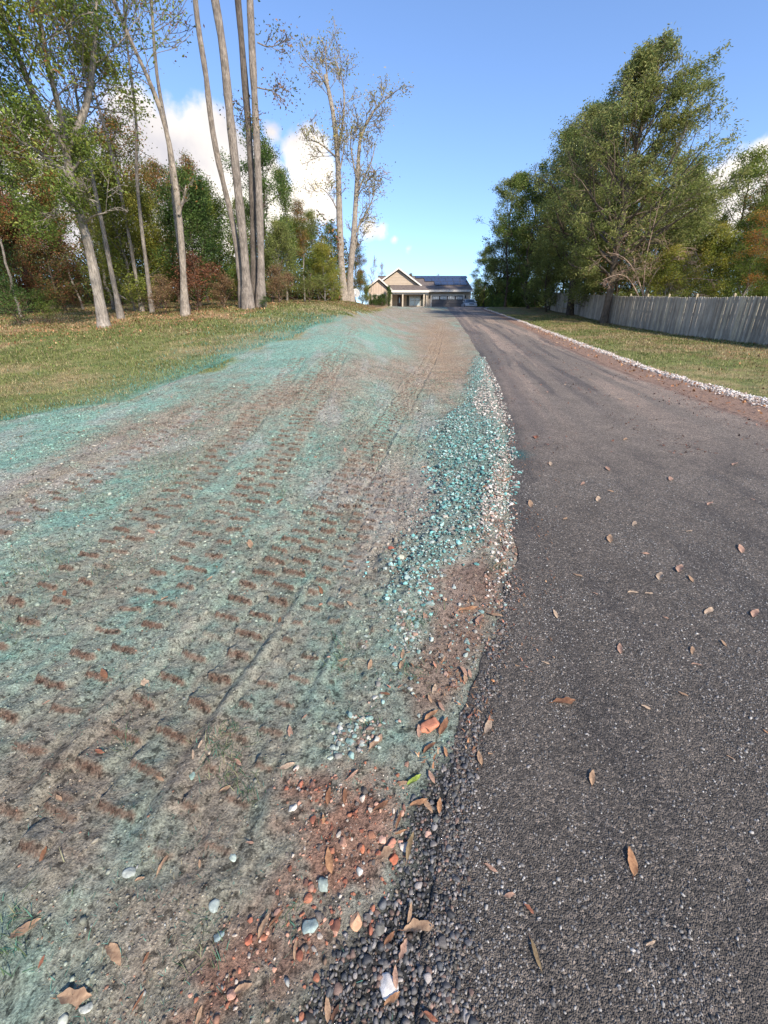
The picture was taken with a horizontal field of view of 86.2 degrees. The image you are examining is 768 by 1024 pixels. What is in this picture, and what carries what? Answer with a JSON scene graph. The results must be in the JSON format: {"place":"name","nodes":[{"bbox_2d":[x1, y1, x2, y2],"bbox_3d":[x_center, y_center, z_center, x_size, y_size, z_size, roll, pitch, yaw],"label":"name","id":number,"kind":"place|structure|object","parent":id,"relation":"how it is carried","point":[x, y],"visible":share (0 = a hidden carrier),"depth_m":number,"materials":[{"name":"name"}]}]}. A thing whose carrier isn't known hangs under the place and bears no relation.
{"place":"outdoors","nodes":[
{"label":"outdoors","id":0,"kind":"place"},
{"bbox_2d":[0,299,767,1023],"bbox_3d":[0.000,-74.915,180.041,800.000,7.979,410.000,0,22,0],"label":"ground","id":1,"kind":"structure","parent":0,"point":[436,343],"depth_m":1.98,"materials":[{"name":"soil"}]},
{"bbox_2d":[0,185,22,316],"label":"woodland tree","id":2,"kind":"object","parent":1,"relation":"on","point":[2,218],"visible":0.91,"depth_m":17.82,"materials":[{"name":"green plant"}]},
{"bbox_2d":[0,223,27,314],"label":"woodland tree","id":3,"kind":"object","parent":1,"relation":"on","point":[2,265],"visible":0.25,"depth_m":19.64,"materials":[{"name":"green plant"}]},
{"bbox_2d":[0,127,35,255],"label":"woodland tree","id":4,"kind":"object","parent":1,"relation":"on","point":[15,191],"visible":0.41,"depth_m":20.90,"materials":[{"name":"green plant"}]},
{"bbox_2d":[0,182,41,311],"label":"woodland tree","id":5,"kind":"object","parent":1,"relation":"on","point":[19,280],"visible":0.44,"depth_m":21.67,"materials":[{"name":"green plant"}]},
{"bbox_2d":[0,274,46,325],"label":"bush","id":6,"kind":"object","parent":1,"relation":"on","point":[5,298],"visible":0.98,"depth_m":15.60,"materials":[{"name":"green plant"}]},
{"bbox_2d":[9,918,40,937],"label":"fallen leaf","id":7,"kind":"object","parent":1,"relation":"on","point":[24,928],"visible":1,"depth_m":1.09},
{"bbox_2d":[0,114,66,311],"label":"woodland tree","id":8,"kind":"object","parent":1,"relation":"on","point":[41,198],"visible":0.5,"depth_m":21.64,"materials":[{"name":"green plant"}]},
{"bbox_2d":[0,158,73,306],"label":"woodland tree","id":9,"kind":"object","parent":1,"relation":"on","point":[15,228],"visible":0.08,"depth_m":30.03,"materials":[{"name":"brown plant"}]},
{"bbox_2d":[0,63,74,309],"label":"woodland tree","id":10,"kind":"object","parent":1,"relation":"on","point":[4,171],"visible":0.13,"depth_m":24.35,"materials":[{"name":"green plant"}]},
{"bbox_2d":[25,288,65,323],"bbox_3d":[-13.377,-8.091,16.286,1.227,1.481,1.252,15,27,32],"label":"bush","id":11,"kind":"object","parent":1,"relation":"on","point":[38,293],"visible":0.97,"depth_m":16.09,"materials":[{"name":"green plant"}]},
{"bbox_2d":[7,206,91,311],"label":"woodland tree","id":12,"kind":"object","parent":1,"relation":"on","point":[51,291],"visible":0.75,"depth_m":21.61,"materials":[{"name":"green plant"}]},
{"bbox_2d":[30,166,83,308],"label":"woodland tree","id":13,"kind":"object","parent":1,"relation":"on","point":[63,218],"visible":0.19,"depth_m":24.77,"materials":[{"name":"green plant"}]},
{"bbox_2d":[22,125,118,305],"bbox_3d":[-21.264,-20.198,28.540,6.505,11.211,5.239,-14,26,-30],"label":"woodland tree","id":14,"kind":"object","parent":1,"relation":"on","point":[52,150],"visible":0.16,"depth_m":27.85,"materials":[{"name":"green plant"}]},
{"bbox_2d":[50,987,91,1006],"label":"fallen leaf","id":15,"kind":"object","parent":1,"relation":"on","point":[78,997],"visible":1,"depth_m":0.99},
{"bbox_2d":[16,0,144,311],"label":"leaning tree","id":16,"kind":"object","parent":1,"relation":"on","point":[141,306],"visible":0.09,"depth_m":18.03,"materials":[{"name":"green plant"}]},
{"bbox_2d":[46,102,114,308],"bbox_3d":[-16.560,-16.618,22.952,2.397,9.927,2.396,13,26,30],"label":"woodland tree","id":17,"kind":"object","parent":1,"relation":"on","point":[111,300],"visible":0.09,"depth_m":21.78,"materials":[{"name":"green plant"}]},
{"bbox_2d":[4,0,164,318],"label":"leaning tree","id":18,"kind":"object","parent":1,"relation":"on","point":[120,314],"visible":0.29,"depth_m":15.58,"materials":[{"name":"green plant"}]},
{"bbox_2d":[0,0,202,327],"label":"forked oak","id":19,"kind":"object","parent":1,"relation":"on","point":[84,52],"visible":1,"depth_m":12.47,"materials":[{"name":"green plant"}]},
{"bbox_2d":[50,150,175,310],"bbox_3d":[-12.276,-12.666,19.325,4.546,6.308,4.690,6,23,15],"label":"woodland tree","id":20,"kind":"object","parent":1,"relation":"on","point":[109,228],"visible":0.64,"depth_m":18.68,"materials":[{"name":"green plant"}]},
{"bbox_2d":[106,943,120,965],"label":"fallen leaf","id":21,"kind":"object","parent":1,"relation":"on","point":[113,952],"visible":1,"depth_m":1.05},
{"bbox_2d":[40,0,209,316],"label":"leaning tree","id":22,"kind":"object","parent":1,"relation":"on","point":[184,298],"visible":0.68,"depth_m":14.90,"materials":[{"name":"grey plant"}]},
{"bbox_2d":[85,105,177,283],"bbox_3d":[-16.657,-19.849,27.571,6.593,11.363,5.309,-10,24,-23],"label":"woodland tree","id":23,"kind":"object","parent":1,"relation":"on","point":[117,153],"visible":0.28,"depth_m":25.87,"materials":[{"name":"green plant"}]},
{"bbox_2d":[120,271,155,310],"bbox_3d":[-11.527,-10.324,19.476,1.858,1.885,1.821,12,25,27],"label":"bush","id":24,"kind":"object","parent":1,"relation":"on","point":[131,294],"visible":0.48,"depth_m":19.29,"materials":[{"name":"green plant"}]},
{"bbox_2d":[100,172,179,307],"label":"woodland tree","id":25,"kind":"object","parent":1,"relation":"on","point":[146,208],"visible":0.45,"depth_m":20.24,"materials":[{"name":"green plant"}]},
{"bbox_2d":[92,0,204,312],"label":"leaning tree","id":26,"kind":"object","parent":1,"relation":"on","point":[151,306],"visible":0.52,"depth_m":16.92,"materials":[{"name":"grey plant"}]},
{"bbox_2d":[144,274,179,314],"bbox_3d":[-9.234,-9.050,17.178,1.691,1.751,1.726,-8,23,-18],"label":"bush","id":27,"kind":"object","parent":1,"relation":"on","point":[162,289],"visible":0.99,"depth_m":17.18,"materials":[{"name":"brown plant"}]},
{"bbox_2d":[143,0,191,310],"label":"leaning tree","id":28,"kind":"object","parent":1,"relation":"on","point":[162,104],"visible":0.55,"depth_m":15.33,"materials":[{"name":"grey plant"}]},
{"bbox_2d":[138,157,198,302],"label":"woodland tree","id":29,"kind":"object","parent":1,"relation":"on","point":[155,163],"visible":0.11,"depth_m":30.41,"materials":[{"name":"green plant"}]},
{"bbox_2d":[1,209,349,305],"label":"distant wood","id":30,"kind":"object","parent":1,"relation":"on","point":[90,297],"visible":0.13,"depth_m":37.47,"materials":[{"name":"green plant"}]},
{"bbox_2d":[143,160,234,305],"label":"woodland tree","id":31,"kind":"object","parent":1,"relation":"on","point":[192,207],"visible":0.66,"depth_m":19.02,"materials":[{"name":"green plant"}]},
{"bbox_2d":[173,149,209,301],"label":"woodland tree","id":32,"kind":"object","parent":1,"relation":"on","point":[188,161],"visible":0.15,"depth_m":28.46,"materials":[{"name":"green plant"}]},
{"bbox_2d":[166,250,224,310],"bbox_3d":[-7.971,-9.687,17.367,2.648,2.559,2.702,-10,24,-22],"label":"bush","id":33,"kind":"object","parent":1,"relation":"on","point":[194,275],"visible":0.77,"depth_m":17.37,"materials":[{"name":"brown plant"}]},
{"bbox_2d":[162,174,249,303],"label":"woodland tree","id":34,"kind":"object","parent":1,"relation":"on","point":[217,205],"visible":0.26,"depth_m":22.35,"materials":[{"name":"green plant"}]},
{"bbox_2d":[193,0,241,308],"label":"poplar tree","id":35,"kind":"object","parent":1,"relation":"on","point":[215,142],"visible":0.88,"depth_m":15.79,"materials":[{"name":"grey plant"}]},
{"bbox_2d":[205,272,236,307],"bbox_3d":[-7.164,-9.680,18.008,1.450,1.616,1.479,9,24,21],"label":"bush","id":36,"kind":"object","parent":1,"relation":"on","point":[222,286],"visible":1,"depth_m":18.00,"materials":[{"name":"brown plant"}]},
{"bbox_2d":[211,0,254,308],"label":"poplar tree","id":37,"kind":"object","parent":1,"relation":"on","point":[247,298],"visible":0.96,"depth_m":15.61,"materials":[{"name":"grey plant"}]},
{"bbox_2d":[223,195,256,276],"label":"woodland tree","id":38,"kind":"object","parent":1,"relation":"on","point":[247,226],"visible":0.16,"depth_m":30.74,"materials":[{"name":"green plant"}]},
{"bbox_2d":[219,0,282,301],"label":"poplar tree","id":39,"kind":"object","parent":1,"relation":"on","point":[249,145],"visible":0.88,"depth_m":16.08,"materials":[{"name":"grey plant"}]},
{"bbox_2d":[0,347,505,1023],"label":"mulch fibre","id":40,"kind":"object","parent":1,"relation":"on","point":[218,567],"visible":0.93,"depth_m":3.11,"materials":[{"name":"green plant"}]},
{"bbox_2d":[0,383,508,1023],"bbox_3d":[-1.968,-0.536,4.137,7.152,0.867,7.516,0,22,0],"label":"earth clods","id":41,"kind":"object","parent":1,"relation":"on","point":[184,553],"visible":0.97,"depth_m":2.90,"materials":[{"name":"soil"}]},
{"bbox_2d":[0,438,513,999],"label":"grass tufts","id":42,"kind":"object","parent":1,"relation":"on","point":[240,770],"visible":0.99,"depth_m":1.59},
{"bbox_2d":[213,115,303,301],"bbox_3d":[-7.817,-18.498,25.860,5.436,9.901,5.404,4,22,9],"label":"woodland tree","id":43,"kind":"object","parent":1,"relation":"on","point":[267,190],"visible":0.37,"depth_m":25.24,"materials":[{"name":"green plant"}]},
{"bbox_2d":[247,0,305,307],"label":"poplar tree","id":44,"kind":"object","parent":1,"relation":"on","point":[260,288],"visible":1,"depth_m":15.54,"materials":[{"name":"grey plant"}]},
{"bbox_2d":[265,264,297,302],"bbox_3d":[-5.484,-12.123,21.927,1.972,2.155,1.933,19,29,38],"label":"bush","id":45,"kind":"object","parent":1,"relation":"on","point":[275,281],"visible":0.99,"depth_m":21.81,"materials":[{"name":"brown plant"}]},
{"bbox_2d":[270,162,294,300],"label":"woodland tree","id":46,"kind":"object","parent":1,"relation":"on","point":[285,208],"visible":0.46,"depth_m":29.27,"materials":[{"name":"green plant"}]},
{"bbox_2d":[264,214,302,301],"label":"woodland tree","id":47,"kind":"object","parent":1,"relation":"on","point":[279,230],"visible":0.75,"depth_m":24.70,"materials":[{"name":"green plant"}]},
{"bbox_2d":[173,761,421,1023],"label":"clay crumbs","id":48,"kind":"object","parent":1,"relation":"on","point":[231,995],"visible":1,"depth_m":1.16,"materials":[{"name":"soil"}]},
{"bbox_2d":[270,217,324,299],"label":"woodland tree","id":49,"kind":"object","parent":1,"relation":"on","point":[307,263],"visible":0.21,"depth_m":32.85,"materials":[{"name":"green plant"}]},
{"bbox_2d":[288,194,312,300],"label":"woodland tree","id":50,"kind":"object","parent":1,"relation":"on","point":[295,214],"visible":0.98,"depth_m":28.46,"materials":[{"name":"green plant"}]},
{"bbox_2d":[302,918,318,933],"bbox_3d":[-0.196,1.105,1.093,0.044,0.018,0.033,0,22,0],"label":"stone","id":51,"kind":"object","parent":1,"relation":"on","point":[310,925],"visible":1,"depth_m":1.09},
{"bbox_2d":[293,266,329,301],"bbox_3d":[-4.919,-15.444,28.053,2.676,2.424,2.730,-19,29,-39],"label":"bush","id":52,"kind":"object","parent":1,"relation":"on","point":[319,278],"visible":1,"depth_m":27.98,"materials":[{"name":"green plant"}]},
{"bbox_2d":[297,209,330,299],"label":"woodland tree","id":53,"kind":"object","parent":1,"relation":"on","point":[309,214],"visible":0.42,"depth_m":33.74,"materials":[{"name":"green plant"}]},
{"bbox_2d":[318,877,327,891],"bbox_3d":[-0.174,1.067,1.175,0.031,0.020,0.037,1,22,3],"label":"stone","id":54,"kind":"object","parent":1,"relation":"on","point":[322,884],"visible":1,"depth_m":1.17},
{"bbox_2d":[307,240,345,301],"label":"woodland tree","id":55,"kind":"object","parent":1,"relation":"on","point":[322,266],"visible":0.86,"depth_m":32.90,"materials":[{"name":"green plant"}]},
{"bbox_2d":[325,847,332,873],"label":"fallen leaf","id":56,"kind":"object","parent":1,"relation":"on","point":[328,861],"visible":1,"depth_m":1.21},
{"bbox_2d":[322,222,346,282],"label":"woodland tree","id":57,"kind":"object","parent":1,"relation":"on","point":[330,224],"visible":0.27,"depth_m":42.26,"materials":[{"name":"green plant"}]},
{"bbox_2d":[289,9,413,301],"bbox_3d":[-2.686,-29.802,36.353,10.697,20.814,6.200,0,22,0],"label":"twin stem tree","id":58,"kind":"object","parent":1,"relation":"on","point":[348,294],"visible":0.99,"depth_m":35.35,"materials":[{"name":"beige plant"}]},
{"bbox_2d":[349,911,361,931],"bbox_3d":[-0.076,1.103,1.106,0.035,0.016,0.041,0,22,0],"label":"stone","id":59,"kind":"object","parent":1,"relation":"on","point":[355,922],"visible":1,"depth_m":1.10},
{"bbox_2d":[344,239,367,301],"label":"woodland tree","id":60,"kind":"object","parent":1,"relation":"on","point":[358,261],"visible":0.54,"depth_m":48.50,"materials":[{"name":"green plant"}]},
{"bbox_2d":[355,270,372,303],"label":"woodland tree","id":61,"kind":"object","parent":1,"relation":"on","point":[364,296],"visible":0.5,"depth_m":52.84,"materials":[{"name":"green plant"}]},
{"bbox_2d":[0,298,767,420],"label":"lawn grass","id":62,"kind":"structure","parent":1,"relation":"on","point":[628,332],"depth_m":13.43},
{"bbox_2d":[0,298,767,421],"bbox_3d":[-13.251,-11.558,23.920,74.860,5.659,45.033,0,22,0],"label":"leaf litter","id":63,"kind":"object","parent":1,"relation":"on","point":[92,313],"visible":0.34,"depth_m":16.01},
{"bbox_2d":[372,844,395,858],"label":"fallen leaf","id":64,"kind":"object","parent":1,"relation":"on","point":[386,851],"visible":1,"depth_m":1.24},
{"bbox_2d":[327,505,495,758],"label":"scattered gravel","id":65,"kind":"structure","parent":1,"relation":"on","point":[349,742],"depth_m":1.95,"materials":[{"name":"gravel"}]},
{"bbox_2d":[302,573,523,1023],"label":"loose chippings","id":66,"kind":"object","parent":1,"relation":"on","point":[336,988],"visible":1,"depth_m":1.09,"materials":[{"name":"gravel"}]},
{"bbox_2d":[379,972,398,1000],"bbox_3d":[0.009,1.161,1.007,0.045,0.018,0.052,-13,26,-29],"label":"stone","id":67,"kind":"object","parent":66,"relation":"on","point":[387,988],"visible":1,"depth_m":1.00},
{"bbox_2d":[402,918,433,932],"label":"fallen leaf","id":68,"kind":"object","parent":66,"relation":"on","point":[415,925],"visible":1,"depth_m":1.09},
{"bbox_2d":[363,267,472,306],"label":"house","id":69,"kind":"structure","parent":1,"relation":"on","point":[406,290],"depth_m":63.19,"materials":[{"name":"beige"}]},
{"bbox_2d":[431,296,462,306],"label":"garage door","id":70,"kind":"structure","parent":69,"relation":"in","point":[437,301],"depth_m":63.47,"materials":[{"name":"grey metal"}]},
{"bbox_2d":[420,716,439,733],"bbox_3d":[0.179,0.846,1.616,0.091,0.036,0.049,-15,26,-32],"label":"stone","id":71,"kind":"object","parent":1,"relation":"on","point":[431,724],"visible":0.99,"depth_m":1.61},
{"bbox_2d":[347,356,522,620],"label":"spilled gravel","id":72,"kind":"structure","parent":1,"relation":"on","point":[445,501],"depth_m":3.88,"materials":[{"name":"gravel"}]},
{"bbox_2d":[468,245,494,306],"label":"roadside tree","id":73,"kind":"object","parent":1,"relation":"on","point":[478,289],"visible":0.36,"depth_m":63.14,"materials":[{"name":"green plant"}]},
{"bbox_2d":[473,467,517,609],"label":"edge gravel","id":74,"kind":"structure","parent":1,"relation":"on","point":[500,551],"depth_m":2.92,"materials":[{"name":"gravel"}]},
{"bbox_2d":[476,232,514,306],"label":"roadside tree","id":75,"kind":"object","parent":1,"relation":"on","point":[499,247],"visible":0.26,"depth_m":57.22,"materials":[{"name":"green plant"}]},
{"bbox_2d":[471,262,544,306],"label":"hedge thicket","id":76,"kind":"object","parent":1,"relation":"on","point":[511,302],"visible":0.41,"depth_m":55.86,"materials":[{"name":"green plant"}]},
{"bbox_2d":[473,171,545,306],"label":"roadside tree","id":77,"kind":"object","parent":1,"relation":"on","point":[493,261],"visible":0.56,"depth_m":51.04,"materials":[{"name":"green plant"}]},
{"bbox_2d":[500,236,544,301],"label":"roadside tree","id":78,"kind":"object","parent":1,"relation":"on","point":[522,274],"visible":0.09,"depth_m":53.50,"materials":[{"name":"green plant"}]},
{"bbox_2d":[492,156,561,308],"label":"roadside tree","id":79,"kind":"object","parent":1,"relation":"on","point":[527,250],"visible":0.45,"depth_m":45.40,"materials":[{"name":"green plant"}]},
{"bbox_2d":[515,222,569,311],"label":"roadside tree","id":80,"kind":"object","parent":1,"relation":"on","point":[546,293],"visible":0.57,"depth_m":41.71,"materials":[{"name":"green plant"}]},
{"bbox_2d":[503,121,595,309],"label":"roadside tree","id":81,"kind":"object","parent":1,"relation":"on","point":[524,234],"visible":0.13,"depth_m":43.83,"materials":[{"name":"green plant"}]},
{"bbox_2d":[532,96,646,292],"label":"roadside tree","id":82,"kind":"object","parent":1,"relation":"on","point":[559,180],"visible":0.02,"depth_m":40.18,"materials":[{"name":"green plant"}]},
{"bbox_2d":[543,165,638,292],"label":"roadside tree","id":83,"kind":"object","parent":1,"relation":"on","point":[572,228],"visible":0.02,"depth_m":38.11,"materials":[{"name":"green plant"}]},
{"bbox_2d":[521,97,675,315],"bbox_3d":[16.473,-24.924,34.488,10.914,15.626,10.987,0,22,0],"label":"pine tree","id":84,"kind":"object","parent":1,"relation":"on","point":[562,247],"visible":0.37,"depth_m":33.81,"materials":[{"name":"green plant"}]},
{"bbox_2d":[555,181,661,308],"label":"roadside tree","id":85,"kind":"object","parent":1,"relation":"on","point":[580,288],"visible":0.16,"depth_m":33.75,"materials":[{"name":"green plant"}]},
{"bbox_2d":[571,171,673,296],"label":"roadside tree","id":86,"kind":"object","parent":1,"relation":"on","point":[625,293],"visible":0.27,"depth_m":30.30,"materials":[{"name":"green plant"}]},
{"bbox_2d":[540,21,760,322],"bbox_3d":[16.839,-20.851,26.883,12.490,15.904,11.454,0,22,0],"label":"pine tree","id":87,"kind":"object","parent":1,"relation":"on","point":[641,80],"visible":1,"depth_m":24.93,"materials":[{"name":"green plant"}]},
{"bbox_2d":[544,291,767,345],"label":"picket fence","id":88,"kind":"object","parent":1,"relation":"on","point":[734,317],"visible":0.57,"depth_m":20.89,"materials":[{"name":"grey wood"}]},
{"bbox_2d":[587,185,729,305],"bbox_3d":[17.672,-16.033,26.435,9.798,7.843,4.984,0,22,0],"label":"bare shrub","id":89,"kind":"object","parent":1,"relation":"on","point":[644,276],"visible":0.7,"depth_m":26.11,"materials":[{"name":"brown plant"}]},
{"bbox_2d":[634,197,712,295],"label":"roadside tree","id":90,"kind":"object","parent":1,"relation":"on","point":[674,217],"visible":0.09,"depth_m":32.08,"materials":[{"name":"green plant"}]},
{"bbox_2d":[641,243,706,297],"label":"roadside tree","id":91,"kind":"object","parent":1,"relation":"on","point":[669,268],"visible":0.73,"depth_m":26.08,"materials":[{"name":"green plant"}]},
{"bbox_2d":[631,144,717,292],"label":"roadside tree","id":92,"kind":"object","parent":1,"relation":"on","point":[660,189],"visible":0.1,"depth_m":31.19,"materials":[{"name":"green plant"}]},
{"bbox_2d":[640,203,723,296],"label":"roadside tree","id":93,"kind":"object","parent":1,"relation":"on","point":[699,243],"visible":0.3,"depth_m":29.98,"materials":[{"name":"green plant"}]},
{"bbox_2d":[667,220,746,301],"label":"roadside tree","id":94,"kind":"object","parent":1,"relation":"on","point":[728,239],"visible":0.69,"depth_m":28.75,"materials":[{"name":"green plant"}]},
{"bbox_2d":[689,141,767,289],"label":"roadside tree","id":95,"kind":"object","parent":1,"relation":"on","point":[754,154],"visible":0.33,"depth_m":32.12,"materials":[{"name":"green plant"}]},
{"bbox_2d":[712,226,767,297],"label":"roadside tree","id":96,"kind":"object","parent":1,"relation":"on","point":[733,269],"visible":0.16,"depth_m":28.45,"materials":[{"name":"green plant"}]},
{"bbox_2d":[721,192,767,297],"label":"roadside tree","id":97,"kind":"object","parent":1,"relation":"on","point":[751,228],"visible":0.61,"depth_m":25.56,"materials":[{"name":"green plant"}]},
{"bbox_2d":[730,165,767,290],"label":"roadside tree","id":98,"kind":"object","parent":1,"relation":"on","point":[749,200],"visible":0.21,"depth_m":30.08,"materials":[{"name":"green plant"}]},
{"bbox_2d":[731,206,767,296],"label":"roadside tree","id":99,"kind":"object","parent":1,"relation":"on","point":[760,216],"visible":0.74,"depth_m":22.92,"materials":[{"name":"green plant"}]},
{"bbox_2d":[742,250,767,296],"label":"roadside tree","id":100,"kind":"object","parent":1,"relation":"on","point":[762,292],"visible":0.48,"depth_m":22.10,"materials":[{"name":"green plant"}]},
{"bbox_2d":[0,0,767,304],"label":"sky","id":101,"kind":"structure","parent":0,"point":[491,79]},
{"bbox_2d":[415,307,767,1023],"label":"road","id":102,"kind":"structure","parent":0,"point":[563,411],"depth_m":1.66,"materials":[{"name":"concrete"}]},
{"bbox_2d":[386,420,561,769],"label":"leaf fragments","id":103,"kind":"object","parent":102,"relation":"on","point":[468,717],"visible":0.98,"depth_m":2.03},
{"bbox_2d":[423,474,767,1023],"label":"road chippings","id":104,"kind":"object","parent":102,"relation":"on","point":[619,987],"visible":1,"depth_m":1.37,"materials":[{"name":"gravel"}]},
{"bbox_2d":[470,321,767,454],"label":"road debris","id":105,"kind":"object","parent":102,"relation":"on","point":[688,397],"visible":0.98,"depth_m":6.96,"materials":[{"name":"brown plant"}]},
{"bbox_2d":[628,846,637,875],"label":"fallen leaf","id":106,"kind":"object","parent":102,"relation":"on","point":[633,863],"visible":1,"depth_m":1.22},
{"bbox_2d":[484,308,767,407],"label":"verge gravel","id":107,"kind":"structure","parent":0,"point":[736,394],"depth_m":9.39,"materials":[{"name":"gravel"}]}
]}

